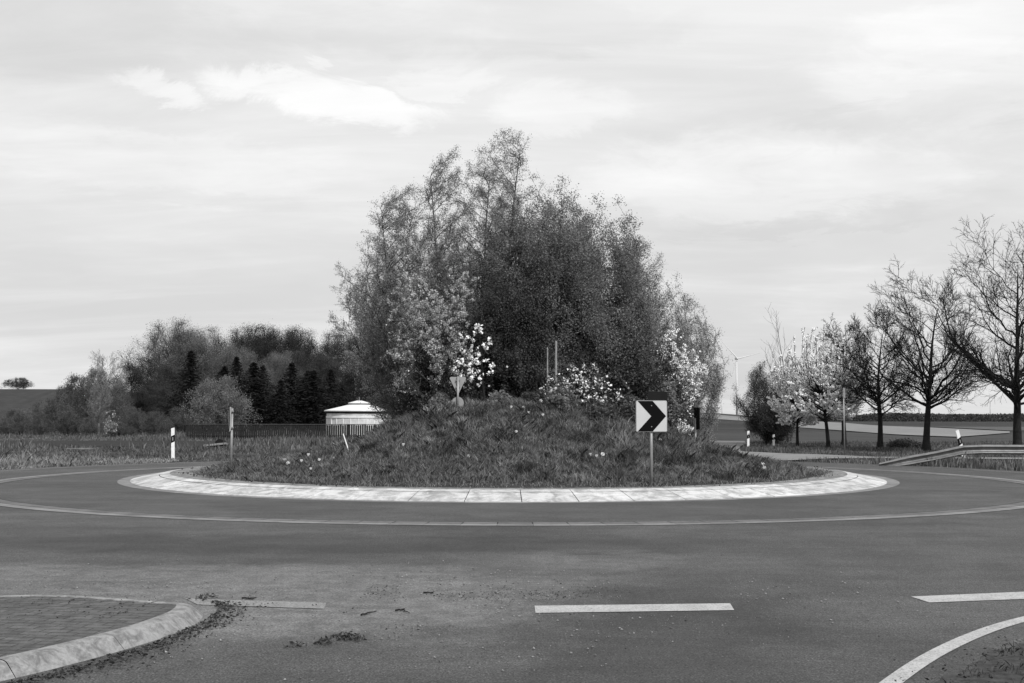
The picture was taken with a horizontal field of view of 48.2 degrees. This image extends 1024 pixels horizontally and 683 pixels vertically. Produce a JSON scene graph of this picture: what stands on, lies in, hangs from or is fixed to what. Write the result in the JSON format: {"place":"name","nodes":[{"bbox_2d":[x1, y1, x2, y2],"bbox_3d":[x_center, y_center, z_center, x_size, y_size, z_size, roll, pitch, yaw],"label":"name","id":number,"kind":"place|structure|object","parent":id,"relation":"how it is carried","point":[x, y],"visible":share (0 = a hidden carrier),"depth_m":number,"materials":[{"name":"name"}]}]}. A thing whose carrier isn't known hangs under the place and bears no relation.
{"place":"outdoors","nodes":[
{"label":"outdoors","id":0,"kind":"place"},
{"bbox_2d":[0,389,162,424],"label":"field","id":1,"kind":"structure","parent":0,"point":[20,399],"depth_m":241.17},
{"bbox_2d":[0,596,175,656],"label":"paving","id":2,"kind":"structure","parent":0,"point":[34,628],"depth_m":8.33,"materials":[{"name":"grey stone"}]},
{"bbox_2d":[0,440,246,446],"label":"ditch","id":3,"kind":"object","parent":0,"point":[103,443],"visible":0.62,"depth_m":69.23,"materials":[{"name":"plant"}]},
{"bbox_2d":[0,445,323,469],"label":"verge grass","id":4,"kind":"structure","parent":0,"point":[147,453],"depth_m":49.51,"materials":[{"name":"plant"}]},
{"bbox_2d":[0,428,355,449],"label":"meadow grass","id":5,"kind":"structure","parent":0,"point":[303,441],"depth_m":78.01,"materials":[{"name":"plant"}]},
{"bbox_2d":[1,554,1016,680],"bbox_3d":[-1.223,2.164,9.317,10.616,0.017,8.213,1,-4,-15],"label":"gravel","id":6,"kind":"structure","parent":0,"point":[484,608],"depth_m":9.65,"materials":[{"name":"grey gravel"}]},
{"bbox_2d":[199,395,819,487],"bbox_3d":[-0.084,2.543,30.819,16.600,1.836,16.600,0,-4,0],"label":"mound","id":7,"kind":"object","parent":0,"point":[452,485],"visible":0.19,"depth_m":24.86,"materials":[{"name":"grey plant"}]},
{"bbox_2d":[327,235,442,417],"bbox_3d":[-3.695,0.087,34.783,3.808,6.572,5.287,1,-4,-14],"label":"willow","id":8,"kind":"object","parent":7,"relation":"on","point":[379,351],"visible":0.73,"depth_m":34.91,"materials":[{"name":"grey plant"}]},
{"bbox_2d":[352,194,432,423],"bbox_3d":[-3.813,-0.554,36.653,2.858,8.612,3.018,-3,-5,41],"label":"birch","id":9,"kind":"object","parent":7,"relation":"on","point":[383,415],"visible":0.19,"depth_m":36.58,"materials":[{"name":"grey plant"}]},
{"bbox_2d":[352,209,458,417],"bbox_3d":[-3.465,-0.292,36.967,4.014,8.274,4.782,0,-4,0],"label":"willow","id":10,"kind":"object","parent":7,"relation":"on","point":[405,250],"visible":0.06,"depth_m":36.76,"materials":[{"name":"grey plant"}]},
{"bbox_2d":[363,180,450,420],"bbox_3d":[-3.217,-0.832,36.233,3.117,9.016,2.910,0,-4,0],"label":"birch","id":11,"kind":"object","parent":7,"relation":"on","point":[395,223],"visible":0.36,"depth_m":36.09,"materials":[{"name":"grey plant"}]},
{"bbox_2d":[392,313,457,413],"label":"cherry tree","id":12,"kind":"object","parent":7,"relation":"on","point":[415,339],"visible":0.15,"depth_m":33.44,"materials":[{"name":"grey plant"}]},
{"bbox_2d":[383,231,479,405],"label":"cherry tree","id":13,"kind":"object","parent":7,"relation":"on","point":[434,313],"visible":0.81,"depth_m":32.90,"materials":[{"name":"grey plant"}]},
{"bbox_2d":[395,344,475,416],"bbox_3d":[-2.072,1.414,33.303,2.114,2.637,2.265,3,-5,-41],"label":"bush","id":14,"kind":"object","parent":7,"relation":"on","point":[425,364],"visible":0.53,"depth_m":32.83,"materials":[{"name":"grey plant"}]},
{"bbox_2d":[415,144,481,357],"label":"birch","id":15,"kind":"object","parent":7,"relation":"on","point":[437,186],"visible":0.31,"depth_m":36.12,"materials":[{"name":"grey plant"}]},
{"bbox_2d":[434,334,489,401],"bbox_3d":[-1.562,1.245,34.150,2.277,2.999,2.510,-1,-4,12],"label":"bush","id":16,"kind":"object","parent":7,"relation":"on","point":[469,346],"visible":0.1,"depth_m":33.86,"materials":[{"name":"grey plant"}]},
{"bbox_2d":[413,217,525,394],"bbox_3d":[-1.269,-0.375,35.479,3.708,7.003,3.484,0,-4,0],"label":"maple","id":17,"kind":"object","parent":7,"relation":"on","point":[442,275],"visible":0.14,"depth_m":34.76,"materials":[{"name":"grey plant"}]},
{"bbox_2d":[443,146,508,320],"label":"birch","id":18,"kind":"object","parent":7,"relation":"on","point":[481,172],"visible":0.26,"depth_m":36.84,"materials":[{"name":"grey plant"}]},
{"bbox_2d":[453,323,507,401],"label":"magnolia","id":19,"kind":"object","parent":7,"relation":"on","point":[470,370],"visible":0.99,"depth_m":31.56,"materials":[{"name":"white blossom petals"},{"name":"bark"}]},
{"bbox_2d":[465,128,534,382],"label":"birch","id":20,"kind":"object","parent":7,"relation":"on","point":[514,195],"visible":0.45,"depth_m":35.14,"materials":[{"name":"grey plant"}]},
{"bbox_2d":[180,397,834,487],"bbox_3d":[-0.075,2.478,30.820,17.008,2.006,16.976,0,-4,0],"label":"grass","id":21,"kind":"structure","parent":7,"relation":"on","point":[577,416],"depth_m":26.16,"materials":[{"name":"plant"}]},
{"bbox_2d":[469,347,548,399],"bbox_3d":[0.048,1.223,33.712,2.248,2.101,2.432,3,-5,-36],"label":"bush","id":22,"kind":"object","parent":7,"relation":"on","point":[516,376],"visible":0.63,"depth_m":33.06,"materials":[{"name":"grey plant"}]},
{"bbox_2d":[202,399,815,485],"bbox_3d":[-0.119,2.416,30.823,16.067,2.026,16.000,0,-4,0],"label":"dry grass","id":23,"kind":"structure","parent":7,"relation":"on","point":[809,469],"depth_m":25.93,"materials":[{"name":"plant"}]},
{"bbox_2d":[452,262,567,397],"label":"maple","id":24,"kind":"object","parent":7,"relation":"on","point":[501,326],"visible":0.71,"depth_m":33.22,"materials":[{"name":"black plant"}]},
{"bbox_2d":[471,186,594,361],"bbox_3d":[0.573,-0.844,36.084,4.265,8.467,3.455,0,-4,0],"label":"maple","id":25,"kind":"object","parent":7,"relation":"on","point":[490,243],"visible":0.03,"depth_m":35.79,"materials":[{"name":"grey plant"}]},
{"bbox_2d":[471,175,607,394],"bbox_3d":[1.040,-1.088,34.423,3.754,7.687,3.615,-3,-5,40],"label":"maple","id":26,"kind":"object","parent":7,"relation":"on","point":[543,254],"visible":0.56,"depth_m":33.80,"materials":[{"name":"grey plant"}]},
{"bbox_2d":[541,386,581,412],"bbox_3d":[1.232,1.561,29.121,1.152,0.858,1.147,-2,-5,33],"label":"bush","id":27,"kind":"object","parent":7,"relation":"on","point":[561,396],"visible":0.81,"depth_m":28.90,"materials":[{"name":"grey plant"}]},
{"bbox_2d":[532,180,609,357],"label":"maple","id":28,"kind":"object","parent":7,"relation":"on","point":[600,238],"visible":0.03,"depth_m":36.87,"materials":[{"name":"grey plant"}]},
{"bbox_2d":[539,362,634,406],"bbox_3d":[1.923,1.160,29.876,2.417,1.335,2.385,0,-4,0],"label":"flowering bush","id":29,"kind":"object","parent":7,"relation":"on","point":[588,384],"visible":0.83,"depth_m":30.01,"materials":[{"name":"white blossom"},{"name":"dark leaf"},{"name":"dark bark"}]},
{"bbox_2d":[541,190,652,397],"bbox_3d":[2.662,-0.783,35.418,3.383,7.906,3.502,-1,-4,17],"label":"maple","id":30,"kind":"object","parent":7,"relation":"on","point":[626,267],"visible":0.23,"depth_m":34.97,"materials":[{"name":"grey plant"}]},
{"bbox_2d":[584,400,619,422],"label":"bush","id":31,"kind":"object","parent":7,"relation":"on","point":[598,410],"visible":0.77,"depth_m":28.38,"materials":[{"name":"grey plant"}]},
{"bbox_2d":[571,201,647,341],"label":"maple","id":32,"kind":"object","parent":7,"relation":"on","point":[621,237],"visible":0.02,"depth_m":36.76,"materials":[{"name":"grey plant"}]},
{"bbox_2d":[565,262,670,400],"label":"maple","id":33,"kind":"object","parent":7,"relation":"on","point":[598,333],"visible":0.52,"depth_m":33.60,"materials":[{"name":"grey plant"}]},
{"bbox_2d":[614,392,644,421],"bbox_3d":[2.986,1.754,29.246,1.020,0.918,0.890,3,-5,-36],"label":"bush","id":34,"kind":"object","parent":7,"relation":"on","point":[629,409],"visible":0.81,"depth_m":29.07,"materials":[{"name":"grey plant"}]},
{"bbox_2d":[596,341,694,432],"bbox_3d":[3.905,1.539,33.508,2.896,3.108,2.679,0,-4,0],"label":"bush","id":35,"kind":"object","parent":7,"relation":"on","point":[633,381],"visible":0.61,"depth_m":33.07,"materials":[{"name":"grey plant"}]},
{"bbox_2d":[618,236,677,383],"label":"birch","id":36,"kind":"object","parent":7,"relation":"on","point":[646,278],"visible":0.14,"depth_m":36.59,"materials":[{"name":"grey plant"}]},
{"bbox_2d":[636,400,666,484],"bbox_3d":[2.848,2.145,23.372,0.642,1.880,0.111,0,-4,-2],"label":"chevron sign","id":37,"kind":"object","parent":7,"relation":"on","point":[651,416],"visible":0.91,"depth_m":23.36,"materials":[{"name":"metal"}]},
{"bbox_2d":[609,259,697,424],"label":"willow","id":38,"kind":"object","parent":7,"relation":"on","point":[678,312],"visible":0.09,"depth_m":35.89,"materials":[{"name":"grey plant"}]},
{"bbox_2d":[647,380,684,430],"bbox_3d":[4.293,2.112,32.663,1.181,2.031,1.201,0,-4,0],"label":"bush","id":39,"kind":"object","parent":7,"relation":"on","point":[674,410],"visible":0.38,"depth_m":32.32,"materials":[{"name":"grey plant"}]},
{"bbox_2d":[641,324,707,434],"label":"cherry tree","id":40,"kind":"object","parent":7,"relation":"on","point":[692,371],"visible":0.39,"depth_m":33.92,"materials":[{"name":"white plant"}]},
{"bbox_2d":[648,282,721,437],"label":"willow","id":41,"kind":"object","parent":7,"relation":"on","point":[710,343],"visible":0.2,"depth_m":36.17,"materials":[{"name":"grey plant"}]},
{"bbox_2d":[668,316,732,443],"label":"willow","id":42,"kind":"object","parent":7,"relation":"on","point":[715,391],"visible":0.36,"depth_m":35.32,"materials":[{"name":"grey plant"}]},
{"bbox_2d":[0,461,1023,682],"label":"road","id":43,"kind":"structure","parent":0,"point":[902,561],"depth_m":11.07,"materials":[{"name":"grey asphalt"}]},
{"bbox_2d":[0,595,202,680],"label":"island kerb","id":44,"kind":"structure","parent":43,"relation":"on","point":[180,616],"depth_m":7.59,"materials":[{"name":"grey concrete"}]},
{"bbox_2d":[1,599,266,682],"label":"leaf litter","id":45,"kind":"object","parent":43,"relation":"on","point":[103,662],"visible":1,"depth_m":7.59,"materials":[{"name":"plant"}]},
{"bbox_2d":[185,598,325,608],"bbox_3d":[-2.163,2.183,9.541,1.355,0.001,0.290,-1,-4,10],"label":"road marking","id":46,"kind":"object","parent":43,"relation":"on","point":[277,604],"visible":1,"depth_m":9.53,"materials":[{"name":"paint"}]},
{"bbox_2d":[130,472,886,501],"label":"kerb","id":47,"kind":"structure","parent":43,"relation":"on","point":[157,481],"depth_m":22.23,"materials":[{"name":"concrete"}]},
{"bbox_2d":[117,472,899,502],"bbox_3d":[-0.086,3.605,30.748,19.900,0.001,19.900,0,-4,0],"label":"gutter","id":48,"kind":"object","parent":43,"relation":"on","point":[128,483],"visible":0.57,"depth_m":22.71,"materials":[{"name":"concrete"}]},
{"bbox_2d":[0,466,1023,525],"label":"channel","id":49,"kind":"object","parent":43,"relation":"on","point":[114,514],"visible":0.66,"depth_m":17.54,"materials":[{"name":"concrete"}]},
{"bbox_2d":[535,603,733,612],"bbox_3d":[1.006,2.175,9.341,1.676,0.001,0.349,0,-4,-5],"label":"road marking","id":50,"kind":"object","parent":43,"relation":"on","point":[625,608],"visible":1,"depth_m":9.35,"materials":[{"name":"paint"}]},
{"bbox_2d":[879,616,1023,682],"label":"road marking","id":51,"kind":"object","parent":43,"relation":"on","point":[915,665],"visible":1,"depth_m":7.61,"materials":[{"name":"paint"}]},
{"bbox_2d":[911,592,1023,601],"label":"road marking","id":52,"kind":"object","parent":43,"relation":"on","point":[979,597],"visible":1,"depth_m":9.91,"materials":[{"name":"paint"}]},
{"bbox_2d":[936,643,1023,682],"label":"earth verge","id":53,"kind":"structure","parent":43,"relation":"on","point":[1005,676],"depth_m":7.00,"materials":[{"name":"soil"}]},
{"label":"kerb bed","id":54,"kind":"structure","parent":43,"relation":"on","visible":0},
{"bbox_2d":[159,475,857,492],"bbox_3d":[-0.086,3.459,30.758,17.960,0.036,17.960,0,-4,0],"label":"kerb bed","id":55,"kind":"object","parent":54,"relation":"on","point":[520,490],"visible":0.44,"depth_m":22.89,"materials":[{"name":"grey concrete"}]},
{"bbox_2d":[160,466,856,491],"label":"kerb","id":56,"kind":"structure","parent":55,"relation":"on","point":[168,475],"depth_m":22.71,"materials":[{"name":"concrete"}]},
{"bbox_2d":[170,466,846,489],"bbox_3d":[-0.086,3.442,30.759,17.500,0.005,17.500,0,-4,0],"label":"gravel rim","id":57,"kind":"object","parent":55,"relation":"on","point":[837,474],"visible":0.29,"depth_m":24.06,"materials":[{"name":"grey gravel"}]},
{"bbox_2d":[0,413,1023,469],"bbox_3d":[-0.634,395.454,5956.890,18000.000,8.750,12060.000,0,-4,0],"label":"ground","id":58,"kind":"structure","parent":0,"point":[730,425],"depth_m":201.15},
{"bbox_2d":[17,414,54,434],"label":"shrub","id":59,"kind":"object","parent":58,"relation":"on","point":[39,425],"visible":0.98,"depth_m":99.41,"materials":[{"name":"grey plant"}]},
{"bbox_2d":[24,398,77,432],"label":"shrub","id":60,"kind":"object","parent":58,"relation":"on","point":[53,412],"visible":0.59,"depth_m":109.15,"materials":[{"name":"grey plant"}]},
{"bbox_2d":[51,411,86,435],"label":"shrub","id":61,"kind":"object","parent":58,"relation":"on","point":[67,421],"visible":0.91,"depth_m":98.58,"materials":[{"name":"grey plant"}]},
{"bbox_2d":[54,372,111,432],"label":"shrub","id":62,"kind":"object","parent":58,"relation":"on","point":[73,399],"visible":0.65,"depth_m":117.11,"materials":[{"name":"grey plant"}]},
{"bbox_2d":[85,380,113,434],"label":"tree","id":63,"kind":"object","parent":58,"relation":"on","point":[99,416],"visible":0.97,"depth_m":99.84,"materials":[{"name":"grey plant"}]},
{"bbox_2d":[84,349,131,401],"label":"bare tree","id":64,"kind":"object","parent":58,"relation":"on","point":[99,359],"visible":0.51,"depth_m":123.96,"materials":[{"name":"grey plant"}]},
{"bbox_2d":[87,389,137,433],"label":"shrub","id":65,"kind":"object","parent":58,"relation":"on","point":[111,407],"visible":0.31,"depth_m":105.66,"materials":[{"name":"grey plant"}]},
{"bbox_2d":[115,407,149,434],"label":"shrub","id":66,"kind":"object","parent":58,"relation":"on","point":[134,418],"visible":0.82,"depth_m":101.36,"materials":[{"name":"grey plant"}]},
{"bbox_2d":[107,355,170,429],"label":"tree","id":67,"kind":"object","parent":58,"relation":"on","point":[138,377],"visible":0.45,"depth_m":130.63,"materials":[{"name":"grey plant"}]},
{"bbox_2d":[122,384,185,431],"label":"tree","id":68,"kind":"object","parent":58,"relation":"on","point":[142,396],"visible":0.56,"depth_m":119.03,"materials":[{"name":"grey plant"}]},
{"bbox_2d":[140,411,175,434],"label":"shrub","id":69,"kind":"object","parent":58,"relation":"on","point":[154,424],"visible":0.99,"depth_m":97.62,"materials":[{"name":"grey plant"}]},
{"bbox_2d":[112,316,224,407],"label":"tree","id":70,"kind":"object","parent":58,"relation":"on","point":[183,336],"visible":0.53,"depth_m":140.70,"materials":[{"name":"grey plant"}]},
{"bbox_2d":[136,358,210,429],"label":"tree","id":71,"kind":"object","parent":58,"relation":"on","point":[167,374],"visible":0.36,"depth_m":126.02,"materials":[{"name":"grey plant"}]},
{"bbox_2d":[165,407,201,431],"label":"shrub","id":72,"kind":"object","parent":58,"relation":"on","point":[180,417],"visible":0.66,"depth_m":107.33,"materials":[{"name":"grey plant"}]},
{"bbox_2d":[152,323,225,410],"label":"tree","id":73,"kind":"object","parent":58,"relation":"on","point":[206,362],"visible":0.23,"depth_m":144.47,"materials":[{"name":"grey plant"}]},
{"bbox_2d":[157,351,233,431],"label":"spruce","id":74,"kind":"object","parent":58,"relation":"on","point":[191,363],"visible":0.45,"depth_m":110.67,"materials":[{"name":"black plant"}]},
{"bbox_2d":[178,325,248,367],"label":"wood tree","id":75,"kind":"object","parent":58,"relation":"on","point":[221,344],"visible":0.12,"depth_m":162.71,"materials":[{"name":"grey plant"}]},
{"bbox_2d":[177,374,262,433],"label":"shrub","id":76,"kind":"object","parent":58,"relation":"on","point":[222,405],"visible":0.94,"depth_m":99.03,"materials":[{"name":"grey plant"}]},
{"bbox_2d":[200,343,276,402],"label":"tree","id":77,"kind":"object","parent":58,"relation":"on","point":[228,353],"visible":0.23,"depth_m":140.70,"materials":[{"name":"grey plant"}]},
{"bbox_2d":[215,362,291,431],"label":"spruce","id":78,"kind":"object","parent":58,"relation":"on","point":[254,384],"visible":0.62,"depth_m":113.52,"materials":[{"name":"black plant"}]},
{"bbox_2d":[244,323,308,415],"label":"tree","id":79,"kind":"object","parent":58,"relation":"on","point":[267,335],"visible":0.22,"depth_m":159.35,"materials":[{"name":"grey plant"}]},
{"bbox_2d":[253,379,305,430],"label":"spruce","id":80,"kind":"object","parent":58,"relation":"on","point":[280,419],"visible":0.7,"depth_m":112.58,"materials":[{"name":"black plant"}]},
{"bbox_2d":[258,350,302,401],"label":"tree","id":81,"kind":"object","parent":58,"relation":"on","point":[276,363],"visible":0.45,"depth_m":146.07,"materials":[{"name":"grey plant"}]},
{"bbox_2d":[186,424,379,439],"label":"picket fence","id":82,"kind":"object","parent":58,"relation":"on","point":[344,430],"visible":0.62,"depth_m":82.74,"materials":[{"name":"grey wood"}]},
{"bbox_2d":[263,362,317,431],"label":"spruce","id":83,"kind":"object","parent":58,"relation":"on","point":[292,386],"visible":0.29,"depth_m":117.67,"materials":[{"name":"black plant"}]},
{"bbox_2d":[277,370,340,429],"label":"spruce","id":84,"kind":"object","parent":58,"relation":"on","point":[314,395],"visible":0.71,"depth_m":114.40,"materials":[{"name":"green plant"}]},
{"bbox_2d":[279,328,349,412],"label":"tree","id":85,"kind":"object","parent":58,"relation":"on","point":[311,345],"visible":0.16,"depth_m":161.88,"materials":[{"name":"grey plant"}]},
{"bbox_2d":[295,353,362,405],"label":"tree","id":86,"kind":"object","parent":58,"relation":"on","point":[334,369],"visible":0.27,"depth_m":150.34,"materials":[{"name":"grey plant"}]},
{"bbox_2d":[317,369,348,425],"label":"spruce","id":87,"kind":"object","parent":58,"relation":"on","point":[331,385],"visible":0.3,"depth_m":118.79,"materials":[{"name":"black plant"}]},
{"bbox_2d":[306,342,370,400],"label":"tree","id":88,"kind":"object","parent":58,"relation":"on","point":[326,354],"visible":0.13,"depth_m":155.00,"materials":[{"name":"grey plant"}]},
{"bbox_2d":[323,361,379,403],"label":"tree","id":89,"kind":"object","parent":58,"relation":"on","point":[350,376],"visible":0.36,"depth_m":147.97,"materials":[{"name":"grey plant"}]},
{"bbox_2d":[324,397,388,436],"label":"pavilion","id":90,"kind":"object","parent":58,"relation":"on","point":[353,412],"visible":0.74,"depth_m":85.64,"materials":[{"name":"metal"}]},
{"bbox_2d":[730,360,802,443],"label":"verge tree","id":91,"kind":"object","parent":58,"relation":"on","point":[764,423],"visible":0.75,"depth_m":68.24,"materials":[{"name":"black plant"}]},
{"bbox_2d":[766,348,826,445],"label":"plum tree","id":92,"kind":"object","parent":58,"relation":"on","point":[778,407],"visible":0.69,"depth_m":62.28,"materials":[{"name":"grey plant"}]},
{"bbox_2d":[773,318,870,447],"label":"plum tree","id":93,"kind":"object","parent":58,"relation":"on","point":[816,387],"visible":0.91,"depth_m":60.49,"materials":[{"name":"white blossom"},{"name":"leaf"},{"name":"dark bark"}]},
{"bbox_2d":[817,312,875,445],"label":"bare tree","id":94,"kind":"object","parent":58,"relation":"on","point":[826,371],"visible":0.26,"depth_m":65.85,"materials":[{"name":"grey plant"}]},
{"bbox_2d":[823,298,926,448],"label":"bare tree","id":95,"kind":"object","parent":58,"relation":"on","point":[871,394],"visible":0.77,"depth_m":58.80,"materials":[{"name":"black plant"}]},
{"bbox_2d":[806,412,1023,421],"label":"treeline","id":96,"kind":"object","parent":58,"relation":"on","point":[1001,417],"visible":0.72,"depth_m":645.72,"materials":[{"name":"plant"}]},
{"bbox_2d":[849,253,992,450],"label":"bare tree","id":97,"kind":"object","parent":58,"relation":"on","point":[930,399],"visible":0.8,"depth_m":55.91,"materials":[{"name":"black plant"}]},
{"bbox_2d":[879,445,1023,466],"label":"guard rail","id":98,"kind":"object","parent":58,"relation":"on","point":[959,451],"visible":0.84,"depth_m":37.58,"materials":[{"name":"metal"}]},
{"bbox_2d":[909,215,1023,455],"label":"bare tree","id":99,"kind":"object","parent":58,"relation":"on","point":[1015,395],"visible":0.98,"depth_m":49.97,"materials":[{"name":"black plant"}]},
{"bbox_2d":[0,0,1023,415],"label":"sky","id":100,"kind":"structure","parent":0,"point":[210,163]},
{"bbox_2d":[702,414,1009,436],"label":"field","id":101,"kind":"structure","parent":0,"point":[902,430],"depth_m":157.87,"materials":[{"name":"white"}]},
{"bbox_2d":[699,432,1023,442],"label":"field","id":102,"kind":"structure","parent":0,"point":[803,436],"depth_m":96.05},
{"bbox_2d":[740,451,1023,459],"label":"path","id":103,"kind":"structure","parent":0,"point":[782,456],"depth_m":46.40,"materials":[{"name":"grey asphalt"}]},
{"bbox_2d":[742,440,1023,470],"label":"verge grass","id":104,"kind":"structure","parent":0,"point":[851,448],"depth_m":55.89,"materials":[{"name":"plant"}]},
{"bbox_2d":[822,449,1023,470],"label":"rough grass","id":105,"kind":"structure","parent":0,"point":[952,461],"depth_m":36.94,"materials":[{"name":"plant"}]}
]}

